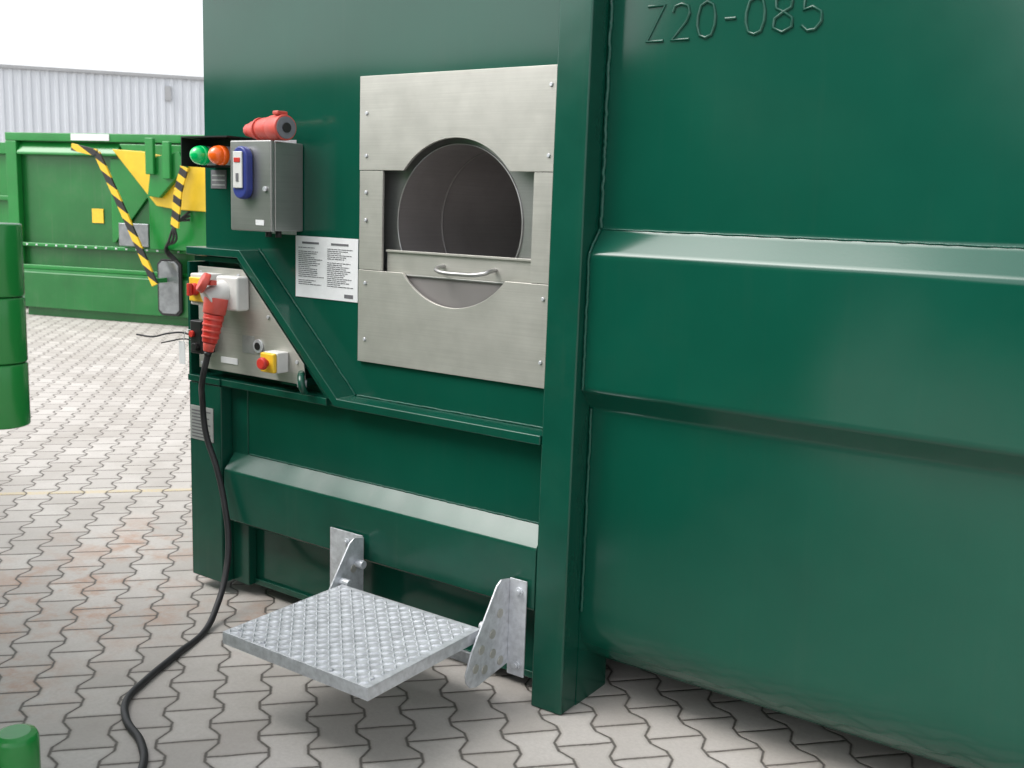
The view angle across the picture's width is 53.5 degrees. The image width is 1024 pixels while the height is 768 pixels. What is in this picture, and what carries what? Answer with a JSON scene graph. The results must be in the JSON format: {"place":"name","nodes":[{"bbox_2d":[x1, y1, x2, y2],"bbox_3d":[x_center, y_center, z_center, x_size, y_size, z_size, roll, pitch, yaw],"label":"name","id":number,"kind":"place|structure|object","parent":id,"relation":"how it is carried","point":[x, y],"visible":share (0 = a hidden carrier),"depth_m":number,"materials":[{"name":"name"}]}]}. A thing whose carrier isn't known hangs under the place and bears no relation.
{"place":"outdoors","nodes":[
{"label":"outdoors","id":0,"kind":"place"},
{"bbox_2d":[0,0,203,76],"label":"sky","id":1,"kind":"structure","parent":0,"point":[165,37],"materials":[{"name":"white"}]},
{"bbox_2d":[0,306,955,767],"bbox_3d":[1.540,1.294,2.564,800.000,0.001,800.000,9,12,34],"label":"ground","id":2,"kind":"structure","parent":0,"point":[108,596],"depth_m":3.63,"materials":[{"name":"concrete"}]},
{"bbox_2d":[0,142,8,222],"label":"green waste container","id":3,"kind":"object","parent":2,"relation":"on","point":[4,215],"depth_m":14.55,"materials":[{"name":"metal"}]},
{"bbox_2d":[0,222,40,767],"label":"green waste container","id":4,"kind":"object","parent":2,"relation":"on","point":[19,745],"visible":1,"depth_m":2.01,"materials":[{"name":"metal"}]},
{"bbox_2d":[5,132,205,325],"bbox_3d":[-4.379,-2.433,15.875,3.780,2.470,5.950,5,10,16],"label":"green waste container","id":5,"kind":"object","parent":2,"relation":"on","point":[113,226],"visible":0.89,"depth_m":13.59,"materials":[{"name":"metal"}]},
{"bbox_2d":[120,356,231,767],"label":"power cable","id":6,"kind":"object","parent":2,"relation":"on","point":[134,732],"visible":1,"depth_m":4.01,"materials":[{"name":"rubber"}]},
{"bbox_2d":[186,0,1023,767],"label":"waste compactor container","id":7,"kind":"object","parent":2,"relation":"on","point":[758,438],"visible":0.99,"depth_m":3.02,"materials":[{"name":"green metal"}]},
{"bbox_2d":[181,135,255,188],"bbox_3d":[-1.173,-0.877,4.027,0.295,0.197,0.189,9,12,34],"label":"signal lamp unit","id":8,"kind":"object","parent":7,"relation":"attached to","point":[207,151],"visible":0.93,"depth_m":4.01,"materials":[{"name":"black plastic"}]},
{"bbox_2d":[136,266,316,394],"bbox_3d":[-1.147,-0.233,4.053,0.910,0.449,0.264,9,12,34],"label":"switch panel","id":9,"kind":"object","parent":7,"relation":"attached to","point":[235,328],"visible":1,"depth_m":4.00,"materials":[{"name":"silver metal"}]},
{"bbox_2d":[230,140,302,237],"bbox_3d":[-0.952,-0.749,3.877,0.224,0.370,0.214,9,12,34],"label":"control box","id":10,"kind":"object","parent":7,"relation":"attached to","point":[267,187],"visible":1,"depth_m":3.81,"materials":[{"name":"silver metal"}]},
{"bbox_2d":[230,140,274,231],"bbox_3d":[-0.980,-0.748,3.835,0.224,0.336,0.022,9,12,34],"label":"cabinet door","id":11,"kind":"structure","parent":10,"relation":"in","point":[260,205],"depth_m":3.80,"materials":[{"name":"silver metal"}]},
{"bbox_2d":[243,110,295,140],"bbox_3d":[-0.920,-0.971,3.835,0.099,0.107,0.275,-7,13,-43],"label":"industrial plug","id":12,"kind":"object","parent":10,"relation":"on","point":[278,125],"visible":0.94,"depth_m":3.75,"materials":[{"name":"red plastic"}]},
{"bbox_2d":[296,236,358,302],"bbox_3d":[-0.710,-0.441,3.881,0.330,0.236,0.004,9,12,34],"label":"instruction sign","id":13,"kind":"object","parent":7,"relation":"attached to","point":[327,268],"visible":1,"depth_m":3.88,"materials":[{"name":"white metal"}]},
{"bbox_2d":[223,527,527,700],"bbox_3d":[-0.515,0.805,3.380,0.903,0.345,0.692,9,12,34],"label":"folding access step","id":14,"kind":"object","parent":7,"relation":"attached to","point":[345,632],"visible":1,"depth_m":3.30,"materials":[{"name":"metal"}]},
{"bbox_2d":[358,65,556,388],"bbox_3d":[0.028,-0.592,3.830,0.878,1.035,0.913,9,12,34],"label":"loading hatch","id":15,"kind":"object","parent":7,"relation":"attached to","point":[455,218],"visible":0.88,"depth_m":3.57,"materials":[{"name":"silver metal"}]},
{"bbox_2d":[387,249,530,282],"bbox_3d":[-0.194,-0.411,3.543,0.638,0.085,0.005,9,12,34],"label":"flap door","id":16,"kind":"structure","parent":15,"relation":"in","point":[407,263],"depth_m":3.53,"materials":[{"name":"silver metal"}]},
{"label":"plinth","id":17,"kind":"object","parent":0,"visible":0},
{"bbox_2d":[0,68,204,141],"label":"corrugated wall","id":18,"kind":"structure","parent":17,"relation":"on","point":[43,101],"depth_m":43.82,"materials":[{"name":"grey metal"}]},
{"bbox_2d":[0,64,203,79],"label":"roof trim","id":19,"kind":"structure","parent":18,"relation":"on","point":[99,72],"depth_m":43.55,"materials":[{"name":"grey metal"}]},
{"bbox_2d":[165,86,170,100],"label":"wall vent","id":20,"kind":"object","parent":18,"relation":"attached to","point":[167,93],"depth_m":44.30,"materials":[{"name":"grey metal"}]}
]}

